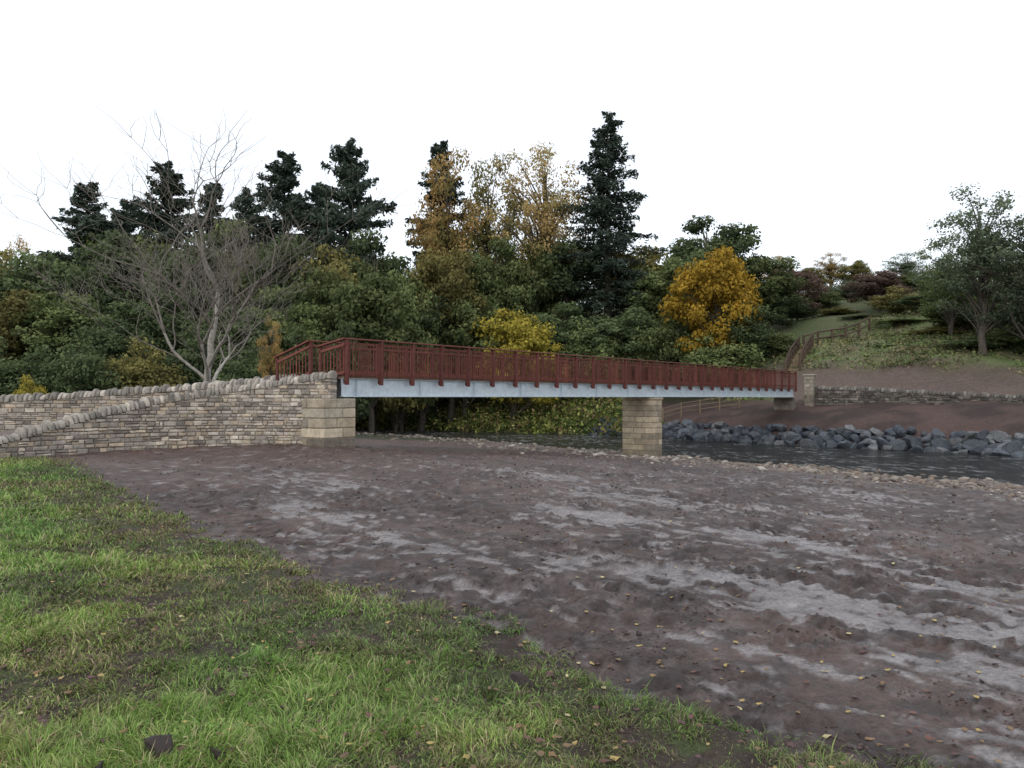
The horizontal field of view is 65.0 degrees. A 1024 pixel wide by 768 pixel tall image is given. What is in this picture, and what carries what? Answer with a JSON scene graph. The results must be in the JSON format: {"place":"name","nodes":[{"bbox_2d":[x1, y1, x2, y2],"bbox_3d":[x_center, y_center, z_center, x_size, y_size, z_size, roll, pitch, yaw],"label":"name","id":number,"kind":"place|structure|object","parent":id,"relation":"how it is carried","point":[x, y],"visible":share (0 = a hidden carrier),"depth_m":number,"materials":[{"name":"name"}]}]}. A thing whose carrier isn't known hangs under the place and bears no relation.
{"place":"outdoors","nodes":[
{"label":"outdoors","id":0,"kind":"place"},
{"bbox_2d":[0,0,1023,301],"label":"sky","id":1,"kind":"structure","parent":0,"point":[846,127],"materials":[{"name":"white"}]},
{"bbox_2d":[30,433,1023,767],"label":"ground","id":2,"kind":"structure","parent":0,"point":[796,599],"depth_m":8.28,"materials":[{"name":"soil"}]},
{"bbox_2d":[0,249,37,299],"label":"leafy tree","id":3,"kind":"object","parent":2,"relation":"on","point":[5,255],"visible":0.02,"depth_m":82.63,"materials":[{"name":"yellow plant"}]},
{"bbox_2d":[10,374,49,401],"bbox_3d":[-27.545,1.042,46.086,2.121,3.208,2.282,1,-1,-41],"label":"bush","id":4,"kind":"object","parent":2,"relation":"on","point":[31,389],"visible":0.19,"depth_m":45.83,"materials":[{"name":"yellow plant"}]},
{"bbox_2d":[0,289,62,373],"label":"leafy tree","id":5,"kind":"object","parent":2,"relation":"on","point":[18,305],"visible":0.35,"depth_m":58.05,"materials":[{"name":"green plant"}]},
{"bbox_2d":[0,344,69,395],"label":"leafy tree","id":6,"kind":"object","parent":2,"relation":"on","point":[17,370],"visible":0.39,"depth_m":48.96,"materials":[{"name":"green plant"}]},
{"bbox_2d":[0,248,97,361],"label":"leafy tree","id":7,"kind":"object","parent":2,"relation":"on","point":[20,280],"visible":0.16,"depth_m":74.43,"materials":[{"name":"green plant"}]},
{"bbox_2d":[5,291,118,370],"bbox_3d":[-32.523,-1.811,58.083,8.307,9.822,8.127,0,-1,12],"label":"leafy tree","id":8,"kind":"object","parent":2,"relation":"on","point":[66,316],"visible":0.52,"depth_m":56.86,"materials":[{"name":"green plant"}]},
{"bbox_2d":[35,231,102,291],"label":"leafy tree","id":9,"kind":"object","parent":2,"relation":"on","point":[86,240],"visible":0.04,"depth_m":80.93,"materials":[{"name":"green plant"}]},
{"bbox_2d":[20,334,131,392],"bbox_3d":[-26.797,-0.143,49.715,6.200,5.945,5.764,0,-1,-2],"label":"leafy tree","id":10,"kind":"object","parent":2,"relation":"on","point":[79,371],"visible":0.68,"depth_m":48.85,"materials":[{"name":"green plant"}]},
{"bbox_2d":[34,181,118,301],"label":"conifer tree","id":11,"kind":"object","parent":2,"relation":"on","point":[79,216],"visible":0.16,"depth_m":81.38,"materials":[{"name":"green plant"}]},
{"bbox_2d":[53,229,153,321],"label":"leafy tree","id":12,"kind":"object","parent":2,"relation":"on","point":[104,298],"visible":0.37,"depth_m":71.89,"materials":[{"name":"green plant"}]},
{"bbox_2d":[56,317,159,390],"bbox_3d":[-27.583,-0.841,55.685,6.963,7.788,7.962,1,-1,-28],"label":"leafy tree","id":13,"kind":"object","parent":2,"relation":"on","point":[108,343],"visible":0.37,"depth_m":55.06,"materials":[{"name":"green plant"}]},
{"bbox_2d":[91,336,191,395],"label":"leafy tree","id":14,"kind":"object","parent":2,"relation":"on","point":[145,373],"visible":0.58,"depth_m":51.11,"materials":[{"name":"green plant"}]},
{"bbox_2d":[110,230,184,319],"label":"leafy tree","id":15,"kind":"object","parent":2,"relation":"on","point":[163,245],"visible":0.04,"depth_m":76.42,"materials":[{"name":"green plant"}]},
{"bbox_2d":[0,374,300,430],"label":"stone wall","id":16,"kind":"structure","parent":2,"relation":"on","point":[35,408],"depth_m":27.79,"materials":[{"name":"stone"}]},
{"bbox_2d":[105,291,204,364],"bbox_3d":[-28.003,-1.899,62.026,7.438,10.954,8.156,-1,-1,39],"label":"leafy tree","id":17,"kind":"object","parent":2,"relation":"on","point":[147,322],"visible":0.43,"depth_m":60.56,"materials":[{"name":"green plant"}]},
{"bbox_2d":[106,160,215,312],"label":"conifer tree","id":18,"kind":"object","parent":2,"relation":"on","point":[162,227],"visible":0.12,"depth_m":79.04,"materials":[{"name":"green plant"}]},
{"bbox_2d":[0,371,336,458],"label":"stone wall","id":19,"kind":"structure","parent":2,"relation":"on","point":[263,412],"depth_m":24.44,"materials":[{"name":"stone"}]},
{"bbox_2d":[125,229,243,346],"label":"leafy tree","id":20,"kind":"object","parent":2,"relation":"on","point":[168,270],"visible":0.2,"depth_m":72.60,"materials":[{"name":"green plant"}]},
{"bbox_2d":[157,319,238,384],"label":"leafy tree","id":21,"kind":"object","parent":2,"relation":"on","point":[196,361],"visible":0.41,"depth_m":54.75,"materials":[{"name":"green plant"}]},
{"bbox_2d":[0,106,425,382],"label":"bare tree","id":22,"kind":"object","parent":2,"relation":"on","point":[212,330],"visible":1,"depth_m":33.13,"materials":[{"name":"grey plant"}]},
{"bbox_2d":[182,306,288,369],"bbox_3d":[-20.570,-1.093,60.087,8.228,9.372,8.050,0,-1,16],"label":"leafy tree","id":23,"kind":"object","parent":2,"relation":"on","point":[235,328],"visible":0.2,"depth_m":58.96,"materials":[{"name":"green plant"}]},
{"bbox_2d":[206,215,271,320],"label":"leafy tree","id":24,"kind":"object","parent":2,"relation":"on","point":[224,231],"visible":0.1,"depth_m":76.47,"materials":[{"name":"green plant"}]},
{"bbox_2d":[216,335,291,380],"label":"leafy tree","id":25,"kind":"object","parent":2,"relation":"on","point":[249,372],"visible":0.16,"depth_m":53.13,"materials":[{"name":"green plant"}]},
{"bbox_2d":[256,316,286,377],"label":"leafy tree","id":26,"kind":"object","parent":2,"relation":"on","point":[270,359],"visible":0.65,"depth_m":49.81,"materials":[{"name":"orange plant"}]},
{"bbox_2d":[241,234,326,313],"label":"leafy tree","id":27,"kind":"object","parent":2,"relation":"on","point":[262,271],"visible":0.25,"depth_m":73.23,"materials":[{"name":"green plant"}]},
{"bbox_2d":[244,286,336,355],"bbox_3d":[-17.701,-1.861,64.227,7.678,11.852,8.419,0,-1,16],"label":"leafy tree","id":28,"kind":"object","parent":2,"relation":"on","point":[300,312],"visible":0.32,"depth_m":63.19,"materials":[{"name":"green plant"}]},
{"bbox_2d":[270,321,332,374],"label":"leafy tree","id":29,"kind":"object","parent":2,"relation":"on","point":[291,339],"visible":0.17,"depth_m":59.44,"materials":[{"name":"green plant"}]},
{"bbox_2d":[286,267,374,397],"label":"leafy tree","id":30,"kind":"object","parent":2,"relation":"on","point":[311,295],"visible":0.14,"depth_m":67.37,"materials":[{"name":"green plant"}]},
{"bbox_2d":[301,318,387,421],"bbox_3d":[-11.611,-0.350,55.709,6.173,8.586,5.738,0,-1,6],"label":"leafy tree","id":31,"kind":"object","parent":2,"relation":"on","point":[361,409],"visible":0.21,"depth_m":55.08,"materials":[{"name":"green plant"}]},
{"bbox_2d":[312,272,424,433],"bbox_3d":[-11.982,-2.425,65.796,8.798,13.973,9.647,0,-1,11],"label":"leafy tree","id":32,"kind":"object","parent":2,"relation":"on","point":[386,322],"visible":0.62,"depth_m":64.05,"materials":[{"name":"green plant"}]},
{"bbox_2d":[362,328,442,432],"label":"leafy tree","id":33,"kind":"object","parent":2,"relation":"on","point":[389,407],"visible":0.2,"depth_m":69.51,"materials":[{"name":"green plant"}]},
{"bbox_2d":[0,455,962,767],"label":"grass verge","id":34,"kind":"object","parent":2,"relation":"on","point":[690,748],"depth_m":4.73,"materials":[{"name":"plant"}]},
{"bbox_2d":[144,734,173,759],"bbox_3d":[-1.545,1.643,3.563,0.118,0.204,0.105,-22,-30,-29],"label":"mud clod","id":35,"kind":"object","parent":34,"relation":"on","point":[160,744],"visible":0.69,"depth_m":3.55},
{"bbox_2d":[509,672,534,688],"bbox_3d":[0.057,1.671,4.523,0.168,0.076,0.076,15,30,30],"label":"mud clod","id":36,"kind":"object","parent":34,"relation":"on","point":[519,678],"visible":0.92,"depth_m":4.51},
{"bbox_2d":[0,463,1023,767],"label":"fallen leaves","id":37,"kind":"object","parent":2,"relation":"on","point":[538,739],"visible":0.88,"depth_m":4.41,"materials":[{"name":"brown plant"}]},
{"bbox_2d":[32,444,1023,766],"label":"mud clods","id":38,"kind":"object","parent":2,"relation":"on","point":[862,746],"visible":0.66,"depth_m":7.98,"materials":[{"name":"soil"}]},
{"bbox_2d":[274,338,797,455],"bbox_3d":[6.417,1.565,42.320,3.463,5.445,43.703,-1,-1,38],"label":"footbridge","id":39,"kind":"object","parent":2,"relation":"on","point":[327,422],"visible":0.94,"depth_m":32.36,"materials":[{"name":"metal"}]},
{"bbox_2d":[355,431,1023,520],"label":"river stones","id":40,"kind":"object","parent":2,"relation":"on","point":[930,481],"visible":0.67,"depth_m":30.84,"materials":[{"name":"stone"}]},
{"bbox_2d":[355,428,1023,484],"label":"river","id":41,"kind":"structure","parent":0,"point":[1005,469],"depth_m":42.60,"materials":[{"name":"liquid"}]},
{"bbox_2d":[357,286,1023,451],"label":"hillside","id":42,"kind":"structure","parent":0,"point":[990,375],"depth_m":59.11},
{"bbox_2d":[106,198,142,244],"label":"conifer tree","id":43,"kind":"object","parent":42,"relation":"on","point":[126,225],"visible":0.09,"depth_m":89.21,"materials":[{"name":"green plant"}]},
{"bbox_2d":[176,182,243,251],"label":"conifer tree","id":44,"kind":"object","parent":42,"relation":"on","point":[207,203],"visible":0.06,"depth_m":85.42,"materials":[{"name":"green plant"}]},
{"bbox_2d":[229,187,268,253],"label":"conifer tree","id":45,"kind":"object","parent":42,"relation":"on","point":[248,202],"visible":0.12,"depth_m":92.63,"materials":[{"name":"green plant"}]},
{"bbox_2d":[235,150,332,273],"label":"conifer tree","id":46,"kind":"object","parent":42,"relation":"on","point":[284,176],"visible":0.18,"depth_m":83.00,"materials":[{"name":"green plant"}]},
{"bbox_2d":[290,185,335,266],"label":"conifer tree","id":47,"kind":"object","parent":42,"relation":"on","point":[314,198],"visible":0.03,"depth_m":89.70,"materials":[{"name":"green plant"}]},
{"bbox_2d":[288,243,376,321],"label":"leafy tree","id":48,"kind":"object","parent":42,"relation":"on","point":[342,273],"visible":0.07,"depth_m":73.74,"materials":[{"name":"green plant"}]},
{"bbox_2d":[303,137,397,421],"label":"conifer tree","id":49,"kind":"object","parent":42,"relation":"on","point":[333,216],"visible":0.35,"depth_m":80.87,"materials":[{"name":"green plant"}]},
{"bbox_2d":[323,227,419,429],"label":"leafy tree","id":50,"kind":"object","parent":42,"relation":"on","point":[383,266],"visible":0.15,"depth_m":75.33,"materials":[{"name":"green plant"}]},
{"bbox_2d":[372,269,447,431],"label":"leafy tree","id":51,"kind":"object","parent":42,"relation":"on","point":[410,288],"visible":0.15,"depth_m":70.64,"materials":[{"name":"green plant"}]},
{"bbox_2d":[392,291,471,430],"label":"leafy tree","id":52,"kind":"object","parent":42,"relation":"on","point":[421,413],"visible":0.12,"depth_m":72.62,"materials":[{"name":"green plant"}]},
{"bbox_2d":[405,139,467,287],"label":"conifer tree","id":53,"kind":"object","parent":42,"relation":"on","point":[436,149],"visible":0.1,"depth_m":87.89,"materials":[{"name":"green plant"}]},
{"bbox_2d":[405,247,492,425],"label":"leafy tree","id":54,"kind":"object","parent":42,"relation":"on","point":[454,279],"visible":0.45,"depth_m":74.29,"materials":[{"name":"green plant"}]},
{"bbox_2d":[404,143,498,403],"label":"oak tree","id":55,"kind":"object","parent":42,"relation":"on","point":[440,239],"visible":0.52,"depth_m":83.44,"materials":[{"name":"yellow plant"}]},
{"bbox_2d":[427,288,504,419],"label":"leafy tree","id":56,"kind":"object","parent":42,"relation":"on","point":[468,315],"visible":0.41,"depth_m":72.99,"materials":[{"name":"green plant"}]},
{"bbox_2d":[451,148,528,276],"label":"leafy tree","id":57,"kind":"object","parent":42,"relation":"on","point":[482,239],"visible":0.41,"depth_m":85.11,"materials":[{"name":"yellow plant"}]},
{"bbox_2d":[452,235,537,404],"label":"leafy tree","id":58,"kind":"object","parent":42,"relation":"on","point":[498,291],"visible":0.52,"depth_m":78.52,"materials":[{"name":"green plant"}]},
{"bbox_2d":[355,367,664,435],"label":"undergrowth","id":59,"kind":"object","parent":42,"relation":"on","point":[553,412],"visible":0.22,"depth_m":72.87,"materials":[{"name":"green plant"}]},
{"bbox_2d":[470,308,569,427],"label":"maple tree","id":60,"kind":"object","parent":42,"relation":"on","point":[517,335],"visible":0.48,"depth_m":71.10,"materials":[{"name":"yellow plant"}]},
{"bbox_2d":[487,242,571,357],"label":"leafy tree","id":61,"kind":"object","parent":42,"relation":"on","point":[546,265],"visible":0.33,"depth_m":81.59,"materials":[{"name":"green plant"}]},
{"bbox_2d":[469,141,593,309],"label":"birch tree","id":62,"kind":"object","parent":42,"relation":"on","point":[547,231],"visible":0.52,"depth_m":84.69,"materials":[{"name":"yellow plant"}]},
{"bbox_2d":[524,301,600,398],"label":"leafy tree","id":63,"kind":"object","parent":42,"relation":"on","point":[563,334],"visible":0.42,"depth_m":76.32,"materials":[{"name":"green plant"}]},
{"bbox_2d":[535,237,604,322],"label":"leafy tree","id":64,"kind":"object","parent":42,"relation":"on","point":[559,282],"visible":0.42,"depth_m":83.03,"materials":[{"name":"green plant"}]},
{"bbox_2d":[557,320,626,399],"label":"leafy tree","id":65,"kind":"object","parent":42,"relation":"on","point":[603,351],"visible":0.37,"depth_m":74.74,"materials":[{"name":"green plant"}]},
{"bbox_2d":[552,111,666,337],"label":"spruce tree","id":66,"kind":"object","parent":42,"relation":"on","point":[603,209],"visible":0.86,"depth_m":83.40,"materials":[{"name":"green plant"}]},
{"bbox_2d":[581,305,669,383],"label":"leafy tree","id":67,"kind":"object","parent":42,"relation":"on","point":[632,318],"visible":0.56,"depth_m":75.83,"materials":[{"name":"green plant"}]},
{"bbox_2d":[592,245,667,321],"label":"leafy tree","id":68,"kind":"object","parent":42,"relation":"on","point":[651,260],"visible":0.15,"depth_m":85.45,"materials":[{"name":"green plant"}]},
{"bbox_2d":[618,254,684,334],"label":"leafy tree","id":69,"kind":"object","parent":42,"relation":"on","point":[657,283],"visible":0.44,"depth_m":82.02,"materials":[{"name":"green plant"}]},
{"bbox_2d":[617,312,692,380],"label":"leafy tree","id":70,"kind":"object","parent":42,"relation":"on","point":[653,338],"visible":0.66,"depth_m":74.08,"materials":[{"name":"green plant"}]},
{"bbox_2d":[652,323,711,380],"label":"leafy tree","id":71,"kind":"object","parent":42,"relation":"on","point":[680,333],"visible":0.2,"depth_m":75.06,"materials":[{"name":"green plant"}]},
{"bbox_2d":[660,249,735,337],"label":"leafy tree","id":72,"kind":"object","parent":42,"relation":"on","point":[699,254],"visible":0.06,"depth_m":79.39,"materials":[{"name":"green plant"}]},
{"bbox_2d":[662,397,739,421],"bbox_3d":[15.025,2.058,63.991,6.102,2.504,0.262,0,-1,21],"label":"wooden fence","id":73,"kind":"object","parent":42,"relation":"on","point":[681,407],"visible":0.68,"depth_m":64.11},
{"bbox_2d":[657,245,764,381],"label":"maple tree","id":74,"kind":"object","parent":42,"relation":"on","point":[721,274],"visible":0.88,"depth_m":72.69,"materials":[{"name":"yellow plant"}]},
{"bbox_2d":[663,215,772,285],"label":"leafy tree","id":75,"kind":"object","parent":42,"relation":"on","point":[736,240],"visible":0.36,"depth_m":88.18,"materials":[{"name":"green plant"}]},
{"bbox_2d":[676,330,764,382],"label":"bush","id":76,"kind":"object","parent":42,"relation":"on","point":[722,357],"visible":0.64,"depth_m":70.28,"materials":[{"name":"green plant"}]},
{"bbox_2d":[702,300,777,371],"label":"leafy tree","id":77,"kind":"object","parent":42,"relation":"on","point":[753,333],"visible":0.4,"depth_m":72.09,"materials":[{"name":"green plant"}]},
{"bbox_2d":[730,255,809,326],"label":"leafy tree","id":78,"kind":"object","parent":42,"relation":"on","point":[778,278],"visible":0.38,"depth_m":85.69,"materials":[{"name":"green plant"}]},
{"bbox_2d":[749,327,801,357],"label":"leafy tree","id":79,"kind":"object","parent":42,"relation":"on","point":[777,345],"visible":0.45,"depth_m":74.57,"materials":[{"name":"green plant"}]},
{"bbox_2d":[754,280,809,329],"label":"bush","id":80,"kind":"object","parent":42,"relation":"on","point":[781,311],"visible":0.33,"depth_m":86.95,"materials":[{"name":"green plant"}]},
{"bbox_2d":[766,268,829,318],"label":"bush","id":81,"kind":"object","parent":42,"relation":"on","point":[818,291],"visible":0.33,"depth_m":90.79,"materials":[{"name":"green plant"}]},
{"bbox_2d":[784,333,813,376],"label":"wooden steps","id":82,"kind":"structure","parent":42,"relation":"on","point":[795,347],"depth_m":71.16,"materials":[{"name":"wood"}]},
{"bbox_2d":[785,305,821,319],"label":"bush","id":83,"kind":"object","parent":42,"relation":"on","point":[807,313],"visible":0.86,"depth_m":91.13,"materials":[{"name":"green plant"}]},
{"bbox_2d":[803,374,816,406],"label":"stone pillar","id":84,"kind":"structure","parent":42,"relation":"on","point":[809,388],"depth_m":58.65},
{"bbox_2d":[619,293,1023,401],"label":"hill grass","id":85,"kind":"structure","parent":42,"relation":"on","point":[909,338],"depth_m":67.25,"materials":[{"name":"green plant"}]},
{"bbox_2d":[804,291,844,307],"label":"bush","id":86,"kind":"object","parent":42,"relation":"on","point":[829,297],"visible":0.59,"depth_m":98.96,"materials":[{"name":"green plant"}]},
{"bbox_2d":[812,252,847,288],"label":"leafy tree","id":87,"kind":"object","parent":42,"relation":"on","point":[831,267],"visible":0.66,"depth_m":121.75,"materials":[{"name":"green plant"}]},
{"bbox_2d":[802,317,870,346],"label":"wooden fence","id":88,"kind":"object","parent":42,"relation":"on","point":[845,330],"visible":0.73,"depth_m":77.21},
{"bbox_2d":[816,306,861,316],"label":"bush","id":89,"kind":"object","parent":42,"relation":"on","point":[833,311],"visible":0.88,"depth_m":93.03,"materials":[{"name":"green plant"}]},
{"bbox_2d":[824,279,862,299],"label":"bush","id":90,"kind":"object","parent":42,"relation":"on","point":[838,289],"visible":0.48,"depth_m":106.80,"materials":[{"name":"green plant"}]},
{"bbox_2d":[832,259,874,286],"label":"leafy tree","id":91,"kind":"object","parent":42,"relation":"on","point":[859,266],"visible":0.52,"depth_m":119.34,"materials":[{"name":"green plant"}]},
{"bbox_2d":[840,269,915,310],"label":"bush","id":92,"kind":"object","parent":42,"relation":"on","point":[877,284],"visible":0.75,"depth_m":90.81,"materials":[{"name":"brown plant"}]},
{"bbox_2d":[864,285,922,314],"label":"bush","id":93,"kind":"object","parent":42,"relation":"on","point":[878,302],"visible":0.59,"depth_m":85.56,"materials":[{"name":"green plant"}]},
{"bbox_2d":[882,252,931,275],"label":"leafy tree","id":94,"kind":"object","parent":42,"relation":"on","point":[906,267],"visible":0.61,"depth_m":103.27,"materials":[{"name":"green plant"}]},
{"bbox_2d":[889,291,947,311],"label":"bush","id":95,"kind":"object","parent":42,"relation":"on","point":[909,299],"visible":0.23,"depth_m":80.16,"materials":[{"name":"green plant"}]},
{"bbox_2d":[898,271,939,292],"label":"leafy tree","id":96,"kind":"object","parent":42,"relation":"on","point":[907,283],"visible":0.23,"depth_m":95.30,"materials":[{"name":"green plant"}]},
{"bbox_2d":[815,386,1023,404],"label":"dry stone wall","id":97,"kind":"structure","parent":42,"relation":"on","point":[836,395],"depth_m":55.10,"materials":[{"name":"stone"}]},
{"bbox_2d":[894,326,973,335],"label":"bush","id":98,"kind":"object","parent":42,"relation":"on","point":[932,330],"visible":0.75,"depth_m":69.06,"materials":[{"name":"green plant"}]},
{"bbox_2d":[906,233,995,336],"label":"leafy tree","id":99,"kind":"object","parent":42,"relation":"on","point":[949,315],"visible":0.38,"depth_m":67.90,"materials":[{"name":"green plant"}]},
{"bbox_2d":[917,293,1007,329],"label":"bush","id":100,"kind":"object","parent":42,"relation":"on","point":[935,317],"visible":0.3,"depth_m":70.07,"materials":[{"name":"green plant"}]},
{"bbox_2d":[906,182,1023,355],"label":"alder tree","id":101,"kind":"object","parent":42,"relation":"on","point":[981,329],"visible":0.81,"depth_m":59.79,"materials":[{"name":"green plant"}]},
{"bbox_2d":[930,336,1010,348],"bbox_3d":[35.474,-3.067,62.337,5.638,1.160,5.241,0,-1,25],"label":"bush","id":102,"kind":"object","parent":42,"relation":"on","point":[971,343],"visible":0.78,"depth_m":61.27,"materials":[{"name":"green plant"}]},
{"bbox_2d":[930,213,1023,339],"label":"alder tree","id":103,"kind":"object","parent":42,"relation":"on","point":[1018,291],"visible":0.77,"depth_m":57.76,"materials":[{"name":"green plant"}]},
{"bbox_2d":[968,325,1023,348],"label":"bush","id":104,"kind":"object","parent":42,"relation":"on","point":[997,337],"visible":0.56,"depth_m":61.52,"materials":[{"name":"green plant"}]},
{"bbox_2d":[999,324,1023,353],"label":"bush","id":105,"kind":"object","parent":42,"relation":"on","point":[1019,350],"visible":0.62,"depth_m":60.42,"materials":[{"name":"green plant"}]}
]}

